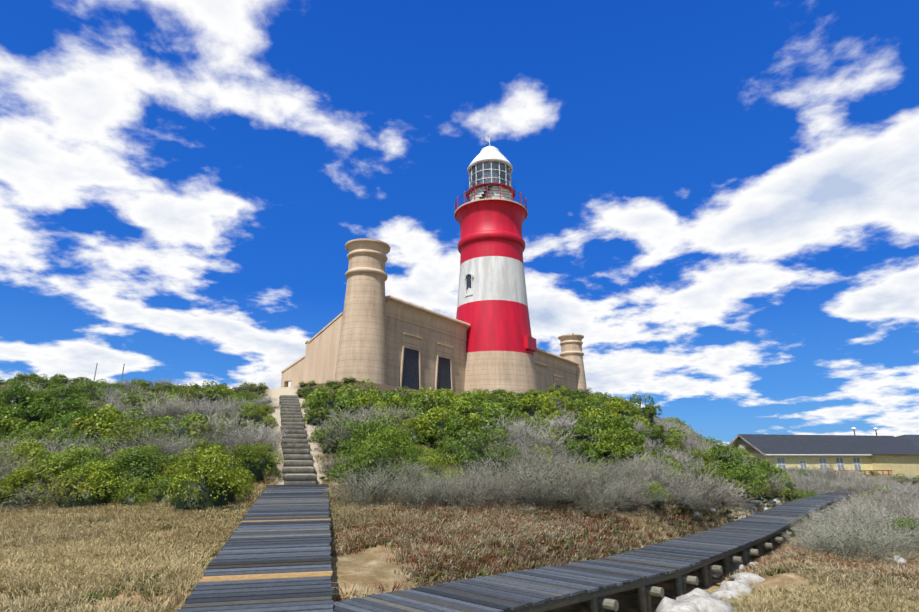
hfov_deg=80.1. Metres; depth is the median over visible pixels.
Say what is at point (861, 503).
shrub
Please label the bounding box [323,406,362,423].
shrub
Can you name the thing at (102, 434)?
shrub
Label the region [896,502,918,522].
shrub
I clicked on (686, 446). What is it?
shrub
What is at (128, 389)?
shrub
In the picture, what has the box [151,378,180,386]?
shrub
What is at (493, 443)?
shrub
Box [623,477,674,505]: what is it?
shrub
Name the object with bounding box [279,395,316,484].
stairs
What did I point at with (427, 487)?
shrub
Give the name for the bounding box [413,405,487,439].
shrub
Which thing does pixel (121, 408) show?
shrub
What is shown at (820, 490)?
shrub
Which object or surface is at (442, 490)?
shrub
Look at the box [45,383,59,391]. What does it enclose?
shrub
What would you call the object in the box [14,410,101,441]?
shrub
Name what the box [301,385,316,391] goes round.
shrub
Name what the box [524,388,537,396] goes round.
shrub
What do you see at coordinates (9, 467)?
shrub
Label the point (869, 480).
shrub
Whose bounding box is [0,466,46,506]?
shrub
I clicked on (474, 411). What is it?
shrub
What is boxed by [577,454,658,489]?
shrub
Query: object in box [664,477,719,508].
shrub
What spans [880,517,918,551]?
shrub
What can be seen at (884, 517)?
shrub
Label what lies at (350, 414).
shrub
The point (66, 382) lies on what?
shrub
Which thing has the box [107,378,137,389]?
shrub
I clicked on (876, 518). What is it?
shrub
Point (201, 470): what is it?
shrub
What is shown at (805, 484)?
shrub
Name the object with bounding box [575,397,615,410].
shrub
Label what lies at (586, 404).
shrub
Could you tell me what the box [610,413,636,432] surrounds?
shrub
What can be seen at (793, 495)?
shrub
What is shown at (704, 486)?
shrub
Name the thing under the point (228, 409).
shrub
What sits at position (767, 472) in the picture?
shrub
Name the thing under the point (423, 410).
shrub
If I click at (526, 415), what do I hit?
shrub
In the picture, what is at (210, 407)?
shrub
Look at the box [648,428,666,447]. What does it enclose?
shrub
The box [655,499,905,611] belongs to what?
rocks
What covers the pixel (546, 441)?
shrub
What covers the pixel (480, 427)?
shrub
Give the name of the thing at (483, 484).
shrub
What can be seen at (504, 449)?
shrub
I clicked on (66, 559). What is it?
grass
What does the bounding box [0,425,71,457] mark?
shrub
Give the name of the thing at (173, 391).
shrub
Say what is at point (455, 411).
shrub
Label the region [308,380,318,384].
shrub
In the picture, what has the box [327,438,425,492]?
shrub
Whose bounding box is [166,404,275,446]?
shrub
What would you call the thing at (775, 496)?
shrub
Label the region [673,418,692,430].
shrub
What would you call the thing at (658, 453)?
shrub
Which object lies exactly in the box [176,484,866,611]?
boardwalk
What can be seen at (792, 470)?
shrub
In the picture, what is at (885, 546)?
shrub
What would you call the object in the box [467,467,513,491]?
shrub
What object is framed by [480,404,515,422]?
shrub
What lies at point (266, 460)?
shrub
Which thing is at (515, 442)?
shrub
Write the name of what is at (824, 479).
shrub
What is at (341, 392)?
shrub
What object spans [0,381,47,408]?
shrub
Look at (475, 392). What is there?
shrub
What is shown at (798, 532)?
shrub
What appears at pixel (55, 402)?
shrub
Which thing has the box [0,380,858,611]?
ground
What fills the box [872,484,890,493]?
shrub
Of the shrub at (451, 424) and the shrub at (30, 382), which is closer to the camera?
the shrub at (451, 424)
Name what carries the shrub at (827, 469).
on the ground at (370, 567)
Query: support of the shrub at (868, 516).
on the ground at (370, 567)
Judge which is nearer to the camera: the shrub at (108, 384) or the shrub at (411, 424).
the shrub at (411, 424)
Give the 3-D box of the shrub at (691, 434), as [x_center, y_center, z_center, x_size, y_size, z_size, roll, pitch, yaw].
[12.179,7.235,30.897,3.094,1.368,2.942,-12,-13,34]
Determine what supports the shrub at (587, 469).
on the ground at (370, 567)
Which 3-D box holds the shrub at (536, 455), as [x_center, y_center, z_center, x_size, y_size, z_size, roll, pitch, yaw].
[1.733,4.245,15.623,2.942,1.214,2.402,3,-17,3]
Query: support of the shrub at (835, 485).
on the ground at (370, 567)
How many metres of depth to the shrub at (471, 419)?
18.65 m
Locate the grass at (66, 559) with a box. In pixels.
[0,452,918,611]
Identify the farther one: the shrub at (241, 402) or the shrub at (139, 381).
the shrub at (139, 381)
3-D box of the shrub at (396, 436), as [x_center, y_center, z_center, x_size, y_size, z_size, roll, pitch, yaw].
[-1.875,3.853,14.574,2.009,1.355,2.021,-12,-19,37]
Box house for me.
[728,427,918,479]
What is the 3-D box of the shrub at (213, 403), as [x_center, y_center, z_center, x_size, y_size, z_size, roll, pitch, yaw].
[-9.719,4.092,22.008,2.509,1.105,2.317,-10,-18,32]
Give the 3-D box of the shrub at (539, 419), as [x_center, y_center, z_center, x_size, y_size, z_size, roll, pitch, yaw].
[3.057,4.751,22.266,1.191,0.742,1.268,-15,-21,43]
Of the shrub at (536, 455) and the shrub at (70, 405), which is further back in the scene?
the shrub at (70, 405)
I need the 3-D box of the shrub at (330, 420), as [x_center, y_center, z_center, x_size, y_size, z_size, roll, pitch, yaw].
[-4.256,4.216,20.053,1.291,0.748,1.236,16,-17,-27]
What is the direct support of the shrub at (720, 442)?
on the ground at (370, 567)
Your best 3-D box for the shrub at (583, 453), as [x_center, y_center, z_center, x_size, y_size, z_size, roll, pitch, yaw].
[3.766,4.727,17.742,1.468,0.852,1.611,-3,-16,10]
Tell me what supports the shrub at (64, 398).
on the ground at (370, 567)
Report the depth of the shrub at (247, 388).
41.30 m
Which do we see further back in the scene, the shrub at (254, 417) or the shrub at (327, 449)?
the shrub at (254, 417)
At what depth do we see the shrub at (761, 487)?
22.11 m
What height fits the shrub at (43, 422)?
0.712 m
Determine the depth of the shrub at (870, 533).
12.06 m
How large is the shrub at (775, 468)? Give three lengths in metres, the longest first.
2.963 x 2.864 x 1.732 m
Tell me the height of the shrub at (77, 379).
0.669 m
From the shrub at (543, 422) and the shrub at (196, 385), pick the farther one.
the shrub at (196, 385)
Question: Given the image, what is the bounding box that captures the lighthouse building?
[281,295,578,393]
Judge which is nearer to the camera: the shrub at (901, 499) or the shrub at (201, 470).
the shrub at (201, 470)
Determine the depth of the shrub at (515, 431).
17.55 m
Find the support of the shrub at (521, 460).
on the ground at (370, 567)
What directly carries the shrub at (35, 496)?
on the ground at (370, 567)
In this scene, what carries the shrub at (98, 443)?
on the ground at (370, 567)
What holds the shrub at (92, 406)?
on the ground at (370, 567)
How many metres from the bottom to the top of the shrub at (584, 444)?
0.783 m
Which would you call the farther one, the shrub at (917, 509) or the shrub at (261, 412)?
the shrub at (261, 412)
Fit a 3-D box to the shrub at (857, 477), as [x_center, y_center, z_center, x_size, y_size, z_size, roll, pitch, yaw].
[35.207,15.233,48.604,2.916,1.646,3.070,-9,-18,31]
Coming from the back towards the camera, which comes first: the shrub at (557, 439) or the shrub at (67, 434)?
the shrub at (557, 439)
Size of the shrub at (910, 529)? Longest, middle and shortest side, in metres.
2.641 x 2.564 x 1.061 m
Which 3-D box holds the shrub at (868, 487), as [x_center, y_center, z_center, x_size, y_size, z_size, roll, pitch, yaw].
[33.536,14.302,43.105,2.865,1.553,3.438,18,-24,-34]
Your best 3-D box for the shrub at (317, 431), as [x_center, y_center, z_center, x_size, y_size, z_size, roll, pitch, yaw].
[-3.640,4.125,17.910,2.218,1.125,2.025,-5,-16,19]
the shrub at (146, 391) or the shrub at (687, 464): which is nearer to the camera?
the shrub at (687, 464)
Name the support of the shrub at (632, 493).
on the ground at (370, 567)
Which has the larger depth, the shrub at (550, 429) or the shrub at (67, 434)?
the shrub at (550, 429)
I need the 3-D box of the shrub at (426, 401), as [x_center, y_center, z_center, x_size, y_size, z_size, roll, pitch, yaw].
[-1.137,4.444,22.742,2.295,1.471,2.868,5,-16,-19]
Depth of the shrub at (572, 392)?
31.03 m
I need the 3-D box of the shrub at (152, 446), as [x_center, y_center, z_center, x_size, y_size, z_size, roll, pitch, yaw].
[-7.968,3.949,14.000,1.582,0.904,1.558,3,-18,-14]
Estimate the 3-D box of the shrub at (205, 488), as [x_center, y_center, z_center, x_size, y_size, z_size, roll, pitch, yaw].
[-5.580,3.774,12.161,1.867,1.423,2.433,0,-22,-7]
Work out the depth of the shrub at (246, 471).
13.58 m
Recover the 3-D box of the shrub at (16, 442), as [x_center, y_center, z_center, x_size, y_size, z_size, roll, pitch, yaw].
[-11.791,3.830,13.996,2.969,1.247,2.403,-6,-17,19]
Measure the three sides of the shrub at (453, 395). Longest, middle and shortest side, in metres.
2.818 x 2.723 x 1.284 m
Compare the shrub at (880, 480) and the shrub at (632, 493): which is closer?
the shrub at (632, 493)
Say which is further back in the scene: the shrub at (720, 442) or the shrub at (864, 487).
the shrub at (720, 442)
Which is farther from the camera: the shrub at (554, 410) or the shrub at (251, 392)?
the shrub at (251, 392)
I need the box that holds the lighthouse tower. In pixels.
[454,135,538,393]
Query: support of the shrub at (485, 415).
on the ground at (370, 567)
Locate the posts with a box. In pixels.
[94,363,124,380]
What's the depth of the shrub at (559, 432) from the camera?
19.55 m
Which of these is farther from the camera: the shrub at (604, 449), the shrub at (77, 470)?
the shrub at (604, 449)
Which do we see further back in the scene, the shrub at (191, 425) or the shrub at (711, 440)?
the shrub at (711, 440)
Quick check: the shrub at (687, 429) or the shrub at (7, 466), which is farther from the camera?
the shrub at (687, 429)
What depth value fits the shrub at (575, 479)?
14.20 m
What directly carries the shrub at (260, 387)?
on the ground at (370, 567)
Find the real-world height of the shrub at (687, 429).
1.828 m
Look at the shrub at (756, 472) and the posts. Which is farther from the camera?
the posts
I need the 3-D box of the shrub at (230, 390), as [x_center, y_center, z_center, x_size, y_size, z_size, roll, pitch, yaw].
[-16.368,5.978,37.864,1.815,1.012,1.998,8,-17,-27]
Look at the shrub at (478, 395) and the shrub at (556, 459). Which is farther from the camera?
the shrub at (478, 395)
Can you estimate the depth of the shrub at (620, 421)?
19.68 m
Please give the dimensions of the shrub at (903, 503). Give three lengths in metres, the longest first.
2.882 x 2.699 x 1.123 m
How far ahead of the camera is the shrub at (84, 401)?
20.96 m
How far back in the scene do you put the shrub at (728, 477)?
21.08 m
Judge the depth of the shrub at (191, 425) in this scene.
16.28 m
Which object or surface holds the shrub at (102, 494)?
on the ground at (370, 567)
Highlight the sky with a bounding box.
[0,0,918,444]
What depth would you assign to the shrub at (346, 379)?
36.22 m
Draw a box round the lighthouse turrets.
[334,238,586,390]
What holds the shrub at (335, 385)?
on the ground at (370, 567)
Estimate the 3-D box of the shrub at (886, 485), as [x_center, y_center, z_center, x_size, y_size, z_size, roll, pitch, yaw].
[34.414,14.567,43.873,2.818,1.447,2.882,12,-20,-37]
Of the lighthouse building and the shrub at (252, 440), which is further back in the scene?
the lighthouse building
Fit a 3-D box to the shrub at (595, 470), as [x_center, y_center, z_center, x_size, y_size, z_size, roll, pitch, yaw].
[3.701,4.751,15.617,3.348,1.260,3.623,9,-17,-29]
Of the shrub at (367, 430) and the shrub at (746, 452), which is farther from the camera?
the shrub at (746, 452)
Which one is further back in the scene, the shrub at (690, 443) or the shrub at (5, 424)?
the shrub at (690, 443)
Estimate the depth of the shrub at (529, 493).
12.90 m
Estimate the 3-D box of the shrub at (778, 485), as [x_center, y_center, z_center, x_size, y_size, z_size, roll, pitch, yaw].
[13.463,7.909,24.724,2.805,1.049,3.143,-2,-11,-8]
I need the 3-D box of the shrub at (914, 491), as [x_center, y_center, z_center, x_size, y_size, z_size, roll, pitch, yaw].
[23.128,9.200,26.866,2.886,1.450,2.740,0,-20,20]
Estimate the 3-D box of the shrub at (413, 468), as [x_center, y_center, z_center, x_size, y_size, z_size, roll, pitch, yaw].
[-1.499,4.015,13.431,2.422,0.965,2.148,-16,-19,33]
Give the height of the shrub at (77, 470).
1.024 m
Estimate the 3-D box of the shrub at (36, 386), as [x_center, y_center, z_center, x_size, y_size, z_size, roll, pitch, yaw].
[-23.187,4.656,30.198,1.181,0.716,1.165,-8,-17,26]
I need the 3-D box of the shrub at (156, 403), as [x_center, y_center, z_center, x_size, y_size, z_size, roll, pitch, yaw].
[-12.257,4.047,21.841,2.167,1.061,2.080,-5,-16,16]
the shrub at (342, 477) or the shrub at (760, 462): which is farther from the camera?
the shrub at (760, 462)
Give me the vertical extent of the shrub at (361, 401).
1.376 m
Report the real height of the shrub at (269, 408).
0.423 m
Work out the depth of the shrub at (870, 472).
67.38 m
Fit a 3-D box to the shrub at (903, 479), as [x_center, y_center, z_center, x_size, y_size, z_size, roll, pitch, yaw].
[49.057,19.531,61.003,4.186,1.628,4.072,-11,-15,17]
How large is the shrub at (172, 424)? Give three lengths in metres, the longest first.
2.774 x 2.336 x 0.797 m
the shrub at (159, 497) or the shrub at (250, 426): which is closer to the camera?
the shrub at (159, 497)
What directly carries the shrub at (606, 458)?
on the ground at (370, 567)
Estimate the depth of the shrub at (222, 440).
15.85 m
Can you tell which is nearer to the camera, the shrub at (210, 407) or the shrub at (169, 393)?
the shrub at (210, 407)
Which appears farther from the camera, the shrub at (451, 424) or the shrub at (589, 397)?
the shrub at (589, 397)
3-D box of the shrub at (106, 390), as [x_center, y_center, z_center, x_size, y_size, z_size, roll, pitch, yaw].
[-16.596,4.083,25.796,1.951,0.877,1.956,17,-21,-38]
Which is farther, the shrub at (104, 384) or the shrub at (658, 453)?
the shrub at (104, 384)
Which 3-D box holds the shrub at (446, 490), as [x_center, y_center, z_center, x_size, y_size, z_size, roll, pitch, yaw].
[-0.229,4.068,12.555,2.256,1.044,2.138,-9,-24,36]
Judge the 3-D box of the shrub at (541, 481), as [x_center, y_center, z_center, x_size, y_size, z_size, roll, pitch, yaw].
[1.448,4.266,14.004,3.298,1.244,3.128,16,-22,-30]
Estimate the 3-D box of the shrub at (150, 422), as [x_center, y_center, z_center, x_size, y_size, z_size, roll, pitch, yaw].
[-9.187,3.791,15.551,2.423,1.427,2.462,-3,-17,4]
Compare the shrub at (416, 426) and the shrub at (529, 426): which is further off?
the shrub at (529, 426)
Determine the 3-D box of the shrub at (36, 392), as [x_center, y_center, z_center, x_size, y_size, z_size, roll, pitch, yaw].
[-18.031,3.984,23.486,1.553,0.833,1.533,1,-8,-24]
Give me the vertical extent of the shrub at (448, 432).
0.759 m
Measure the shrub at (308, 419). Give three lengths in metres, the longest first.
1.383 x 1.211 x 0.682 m
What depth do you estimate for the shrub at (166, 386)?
33.48 m
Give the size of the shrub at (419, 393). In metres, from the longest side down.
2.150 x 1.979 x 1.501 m
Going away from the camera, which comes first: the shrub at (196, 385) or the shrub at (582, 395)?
the shrub at (582, 395)
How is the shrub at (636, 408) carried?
on the ground at (370, 567)
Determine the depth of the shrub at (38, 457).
12.66 m
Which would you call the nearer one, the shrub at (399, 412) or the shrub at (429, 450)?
the shrub at (429, 450)
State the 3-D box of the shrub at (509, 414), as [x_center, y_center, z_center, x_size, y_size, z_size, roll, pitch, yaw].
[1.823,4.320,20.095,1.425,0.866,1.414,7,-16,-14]
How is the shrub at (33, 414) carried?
on the ground at (370, 567)
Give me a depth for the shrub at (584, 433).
19.82 m
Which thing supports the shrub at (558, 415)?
on the ground at (370, 567)
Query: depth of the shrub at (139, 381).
33.61 m
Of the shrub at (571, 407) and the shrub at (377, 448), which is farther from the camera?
the shrub at (571, 407)
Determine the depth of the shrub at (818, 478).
36.51 m
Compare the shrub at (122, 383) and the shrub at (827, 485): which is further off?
the shrub at (827, 485)
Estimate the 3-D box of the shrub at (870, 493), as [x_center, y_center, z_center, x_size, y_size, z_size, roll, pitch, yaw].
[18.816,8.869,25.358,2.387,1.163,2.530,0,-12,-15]
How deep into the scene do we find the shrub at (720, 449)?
24.92 m
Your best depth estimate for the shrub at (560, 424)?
20.91 m
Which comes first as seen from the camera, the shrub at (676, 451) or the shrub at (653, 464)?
the shrub at (653, 464)
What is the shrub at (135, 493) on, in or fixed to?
on the ground at (370, 567)
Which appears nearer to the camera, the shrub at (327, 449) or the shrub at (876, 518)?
the shrub at (876, 518)
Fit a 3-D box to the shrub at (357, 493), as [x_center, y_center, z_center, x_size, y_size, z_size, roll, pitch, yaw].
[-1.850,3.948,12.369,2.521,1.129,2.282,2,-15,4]
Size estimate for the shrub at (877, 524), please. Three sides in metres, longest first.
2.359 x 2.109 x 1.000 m
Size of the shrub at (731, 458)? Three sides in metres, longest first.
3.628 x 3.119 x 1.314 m
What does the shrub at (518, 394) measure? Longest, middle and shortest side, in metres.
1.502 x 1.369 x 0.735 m
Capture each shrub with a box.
[0,379,7,384]
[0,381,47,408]
[0,396,58,426]
[0,407,25,432]
[0,414,29,441]
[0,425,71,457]
[0,428,28,443]
[0,435,61,461]
[0,438,60,488]
[0,439,24,492]
[0,440,49,489]
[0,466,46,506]
[0,473,117,513]
[1,431,38,459]
[1,451,77,490]
[3,378,37,387]
[7,372,26,382]
[12,426,123,463]
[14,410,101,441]
[15,422,60,442]
[18,372,41,382]
[19,380,45,387]
[23,444,116,497]
[29,460,132,508]
[30,384,48,389]
[30,389,57,396]
[32,374,62,388]
[32,388,71,404]
[32,397,64,414]
[37,412,61,425]
[38,400,98,421]
[39,428,90,452]
[43,383,89,404]
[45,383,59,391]
[49,374,68,382]
[52,457,111,490]
[58,379,71,383]
[61,398,97,411]
[63,404,128,442]
[71,380,109,396]
[72,377,93,384]
[73,411,121,441]
[74,390,114,405]
[77,400,103,417]
[83,384,123,396]
[83,394,147,418]
[84,415,176,459]
[85,437,113,456]
[88,422,206,467]
[89,379,125,390]
[94,381,121,392]
[98,386,145,409]
[99,446,177,490]
[100,385,173,404]
[104,448,127,471]
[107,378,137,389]
[107,403,159,420]
[108,389,128,404]
[108,409,181,438]
[110,444,171,471]
[110,477,155,506]
[115,393,164,417]
[120,394,184,411]
[124,384,146,392]
[124,391,204,422]
[129,377,145,386]
[132,413,224,448]
[133,380,164,394]
[133,389,160,397]
[136,431,198,458]
[144,476,182,503]
[146,461,194,490]
[150,397,206,423]
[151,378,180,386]
[154,416,182,432]
[154,453,194,475]
[162,382,173,389]
[162,416,178,426]
[162,444,253,507]
[163,385,182,395]
[165,392,176,400]
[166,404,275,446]
[167,390,247,422]
[169,389,186,395]
[169,421,264,457]
[171,455,235,476]
[175,399,254,422]
[178,380,242,407]
[178,382,201,390]
[178,413,238,437]
[187,438,225,458]
[188,384,201,393]
[200,396,243,408]
[206,406,260,426]
[214,385,232,392]
[216,420,299,459]
[219,443,280,480]
[225,391,248,400]
[225,396,260,408]
[225,403,275,424]
[226,473,254,493]
[227,420,282,445]
[229,467,255,484]
[233,380,257,391]
[234,420,265,432]
[235,442,284,468]
[238,390,259,396]
[240,383,256,391]
[248,393,284,408]
[252,382,267,389]
[252,405,273,419]
[252,424,284,436]
[254,418,278,428]
[257,404,274,411]
[296,388,305,395]
[299,381,308,386]
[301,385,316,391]
[301,387,349,408]
[302,384,370,424]
[303,407,325,423]
[304,419,338,443]
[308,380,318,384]
[308,415,370,448]
[314,452,348,474]
[319,441,342,453]
[320,404,407,448]
[322,457,426,507]
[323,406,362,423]
[324,411,351,427]
[325,463,359,483]
[326,380,336,385]
[326,402,399,432]
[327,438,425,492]
[332,414,429,460]
[333,381,343,387]
[336,379,381,400]
[340,395,360,409]
[341,376,356,382]
[342,402,420,424]
[346,390,406,416]
[355,425,425,470]
[355,456,439,492]
[357,460,415,483]
[369,386,427,408]
[378,467,471,508]
[384,407,417,426]
[389,447,422,476]
[401,421,430,442]
[403,417,422,430]
[408,395,461,416]
[409,387,436,403]
[409,452,469,488]
[409,461,501,509]
[410,409,425,418]
[410,444,441,465]
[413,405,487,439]
[413,474,474,507]
[417,416,481,449]
[418,407,465,422]
[423,386,459,409]
[433,389,461,401]
[433,434,461,451]
[435,442,463,463]
[436,429,462,447]
[439,456,540,513]
[442,394,510,424]
[443,427,528,476]
[445,426,540,472]
[448,418,513,454]
[450,448,575,499]
[458,393,489,409]
[459,441,538,462]
[462,391,487,402]
[466,440,576,500]
[467,416,481,428]
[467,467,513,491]
[470,405,548,450]
[470,462,555,507]
[471,406,520,433]
[473,398,521,414]
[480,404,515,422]
[487,388,507,402]
[491,393,542,409]
[491,475,583,504]
[496,433,532,449]
[496,435,570,474]
[504,413,525,432]
[505,443,624,513]
[508,391,521,401]
[512,421,535,435]
[512,457,609,501]
[513,412,532,421]
[514,394,558,418]
[519,420,583,458]
[522,414,545,425]
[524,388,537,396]
[528,444,553,463]
[530,411,562,422]
[531,420,554,430]
[532,409,601,440]
[532,422,560,436]
[532,445,598,478]
[538,433,562,449]
[539,391,571,412]
[539,397,563,413]
[546,385,567,392]
[547,409,591,427]
[548,398,590,422]
[548,428,576,444]
[553,450,654,496]
[555,438,598,464]
[556,389,579,399]
[556,472,654,516]
[565,406,629,431]
[568,420,604,437]
[569,468,685,513]
[571,414,607,443]
[572,427,636,463]
[572,440,600,460]
[572,462,603,487]
[573,388,588,401]
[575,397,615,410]
[575,398,614,417]
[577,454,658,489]
[580,388,592,394]
[585,393,610,410]
[591,446,626,472]
[593,391,611,397]
[597,396,639,417]
[599,413,644,449]
[604,427,652,463]
[606,397,649,427]
[609,461,664,487]
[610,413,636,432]
[612,451,679,492]
[615,441,694,493]
[620,419,656,435]
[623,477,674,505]
[628,401,644,418]
[629,393,662,424]
[629,422,669,445]
[635,432,664,456]
[635,454,680,477]
[647,473,713,511]
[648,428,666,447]
[648,448,682,470]
[653,426,687,445]
[654,417,686,429]
[654,417,687,428]
[657,449,716,476]
[659,444,694,461]
[659,463,731,509]
[660,448,717,469]
[661,450,704,466]
[662,421,689,432]
[662,438,681,454]
[663,423,701,445]
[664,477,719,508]
[666,422,703,443]
[666,448,710,462]
[669,464,736,500]
[669,467,691,485]
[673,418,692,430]
[675,424,694,437]
[675,440,691,453]
[679,432,714,451]
[680,461,726,479]
[681,437,703,451]
[682,442,718,454]
[686,465,725,490]
[691,449,726,479]
[692,469,759,510]
[702,448,754,467]
[703,436,716,445]
[706,444,743,471]
[709,439,728,445]
[722,461,771,487]
[722,475,748,493]
[728,467,773,499]
[729,479,754,496]
[732,448,751,458]
[736,457,771,478]
[743,464,769,481]
[753,473,788,495]
[761,464,793,493]
[762,481,791,499]
[765,460,786,473]
[769,515,918,567]
[773,509,881,541]
[779,466,810,472]
[781,470,840,493]
[782,505,918,555]
[782,524,849,546]
[786,488,810,500]
[787,514,820,538]
[788,480,815,498]
[788,505,885,529]
[789,468,851,492]
[793,472,833,486]
[795,469,817,476]
[797,511,861,538]
[799,482,833,493]
[800,507,893,537]
[801,477,849,492]
[801,502,892,544]
[803,490,818,495]
[804,461,856,481]
[813,504,862,516]
[816,479,838,491]
[817,492,888,519]
[822,495,911,523]
[823,468,860,480]
[829,473,868,492]
[831,507,918,528]
[833,500,862,511]
[838,505,907,532]
[842,468,874,484]
[842,486,883,504]
[843,498,882,508]
[845,500,910,521]
[846,500,891,515]
[849,476,885,487]
[850,520,918,553]
[852,481,885,491]
[852,495,879,504]
[857,475,895,486]
[858,480,918,508]
[859,470,881,477]
[862,477,901,492]
[864,496,916,517]
[871,480,903,488]
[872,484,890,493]
[873,478,918,494]
[873,493,916,513]
[875,502,918,527]
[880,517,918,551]
[882,494,918,512]
[882,523,918,544]
[884,473,918,482]
[887,473,918,486]
[893,516,918,549]
[895,502,918,516]
[896,481,918,501]
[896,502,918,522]
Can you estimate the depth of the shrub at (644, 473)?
16.55 m
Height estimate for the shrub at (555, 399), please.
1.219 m
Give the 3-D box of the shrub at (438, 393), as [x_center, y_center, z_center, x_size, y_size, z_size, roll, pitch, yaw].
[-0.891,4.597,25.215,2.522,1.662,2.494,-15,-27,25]
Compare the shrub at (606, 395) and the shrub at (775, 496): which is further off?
the shrub at (606, 395)
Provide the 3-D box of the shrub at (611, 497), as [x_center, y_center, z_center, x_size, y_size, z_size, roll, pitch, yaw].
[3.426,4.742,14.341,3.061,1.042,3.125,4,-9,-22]
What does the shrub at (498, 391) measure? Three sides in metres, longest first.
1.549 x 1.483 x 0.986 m
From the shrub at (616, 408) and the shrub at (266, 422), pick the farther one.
the shrub at (616, 408)
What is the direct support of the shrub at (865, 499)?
on the ground at (370, 567)
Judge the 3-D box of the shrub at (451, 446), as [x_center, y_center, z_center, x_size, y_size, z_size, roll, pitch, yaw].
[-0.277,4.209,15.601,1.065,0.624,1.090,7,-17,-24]
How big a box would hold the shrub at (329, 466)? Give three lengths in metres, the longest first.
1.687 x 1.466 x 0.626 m
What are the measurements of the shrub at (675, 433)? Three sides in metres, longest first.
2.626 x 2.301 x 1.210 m
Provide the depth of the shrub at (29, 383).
31.33 m
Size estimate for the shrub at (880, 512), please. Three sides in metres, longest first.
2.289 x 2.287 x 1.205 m
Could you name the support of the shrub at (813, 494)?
on the ground at (370, 567)
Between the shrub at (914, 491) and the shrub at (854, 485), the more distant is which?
the shrub at (854, 485)
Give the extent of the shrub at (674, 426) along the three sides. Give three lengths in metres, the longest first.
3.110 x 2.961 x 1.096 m
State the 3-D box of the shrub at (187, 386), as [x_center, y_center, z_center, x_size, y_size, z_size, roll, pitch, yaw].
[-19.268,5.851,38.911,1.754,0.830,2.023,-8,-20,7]
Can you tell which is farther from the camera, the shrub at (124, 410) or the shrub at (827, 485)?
the shrub at (827, 485)
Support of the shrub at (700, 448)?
on the ground at (370, 567)
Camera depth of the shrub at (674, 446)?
24.96 m
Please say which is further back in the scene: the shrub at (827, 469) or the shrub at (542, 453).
the shrub at (827, 469)
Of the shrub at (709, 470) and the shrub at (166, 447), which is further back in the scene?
the shrub at (709, 470)
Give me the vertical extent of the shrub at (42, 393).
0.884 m
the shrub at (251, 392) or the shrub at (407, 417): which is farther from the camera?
the shrub at (251, 392)
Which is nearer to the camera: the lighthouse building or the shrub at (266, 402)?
the shrub at (266, 402)
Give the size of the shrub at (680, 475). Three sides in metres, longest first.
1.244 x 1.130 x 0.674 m
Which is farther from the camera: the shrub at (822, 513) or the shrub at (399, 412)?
the shrub at (399, 412)
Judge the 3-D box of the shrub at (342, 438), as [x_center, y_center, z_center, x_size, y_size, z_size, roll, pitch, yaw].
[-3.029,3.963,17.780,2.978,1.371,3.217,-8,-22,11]
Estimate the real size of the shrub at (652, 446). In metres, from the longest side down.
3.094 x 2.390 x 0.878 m
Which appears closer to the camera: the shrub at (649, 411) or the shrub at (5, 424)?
the shrub at (5, 424)
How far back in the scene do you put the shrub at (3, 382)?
36.17 m
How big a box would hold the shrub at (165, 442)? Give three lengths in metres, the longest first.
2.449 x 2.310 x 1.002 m
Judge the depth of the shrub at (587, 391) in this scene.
36.15 m
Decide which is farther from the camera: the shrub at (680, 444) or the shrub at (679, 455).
the shrub at (680, 444)
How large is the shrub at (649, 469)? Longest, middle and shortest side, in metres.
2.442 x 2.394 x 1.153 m
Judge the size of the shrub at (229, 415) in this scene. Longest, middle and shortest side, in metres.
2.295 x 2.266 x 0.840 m
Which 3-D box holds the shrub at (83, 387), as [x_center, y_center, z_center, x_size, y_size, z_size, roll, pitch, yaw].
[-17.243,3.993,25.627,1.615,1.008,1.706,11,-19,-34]
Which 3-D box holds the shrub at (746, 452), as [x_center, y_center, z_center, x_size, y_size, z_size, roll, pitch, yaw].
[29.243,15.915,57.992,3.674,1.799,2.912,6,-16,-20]
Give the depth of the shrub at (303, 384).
38.65 m
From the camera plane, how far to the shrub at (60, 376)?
35.74 m
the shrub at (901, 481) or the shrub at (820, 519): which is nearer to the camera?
the shrub at (820, 519)
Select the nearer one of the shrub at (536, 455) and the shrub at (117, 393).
the shrub at (536, 455)
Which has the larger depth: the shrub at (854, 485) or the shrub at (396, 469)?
the shrub at (854, 485)
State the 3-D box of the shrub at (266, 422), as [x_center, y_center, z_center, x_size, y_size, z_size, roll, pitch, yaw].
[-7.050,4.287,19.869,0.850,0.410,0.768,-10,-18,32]
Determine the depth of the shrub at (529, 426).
20.24 m
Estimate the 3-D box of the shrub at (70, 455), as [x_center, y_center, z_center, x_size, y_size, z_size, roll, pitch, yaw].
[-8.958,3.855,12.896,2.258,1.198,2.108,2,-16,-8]
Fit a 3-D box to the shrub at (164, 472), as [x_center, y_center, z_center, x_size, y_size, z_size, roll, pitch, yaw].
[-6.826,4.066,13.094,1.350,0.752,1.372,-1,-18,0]
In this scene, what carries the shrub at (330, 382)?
on the ground at (370, 567)
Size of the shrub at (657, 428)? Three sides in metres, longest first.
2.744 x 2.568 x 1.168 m
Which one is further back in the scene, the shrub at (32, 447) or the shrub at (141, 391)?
the shrub at (141, 391)
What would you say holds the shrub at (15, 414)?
on the ground at (370, 567)
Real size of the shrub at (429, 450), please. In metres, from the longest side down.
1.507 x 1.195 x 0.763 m
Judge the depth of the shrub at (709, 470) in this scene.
18.42 m
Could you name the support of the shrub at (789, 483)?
on the ground at (370, 567)
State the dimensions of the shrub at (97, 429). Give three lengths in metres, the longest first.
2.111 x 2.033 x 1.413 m
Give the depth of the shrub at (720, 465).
21.04 m
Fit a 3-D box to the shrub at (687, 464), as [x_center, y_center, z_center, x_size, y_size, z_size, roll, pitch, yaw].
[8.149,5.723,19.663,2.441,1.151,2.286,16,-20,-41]
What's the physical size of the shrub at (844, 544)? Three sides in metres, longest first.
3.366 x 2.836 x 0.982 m

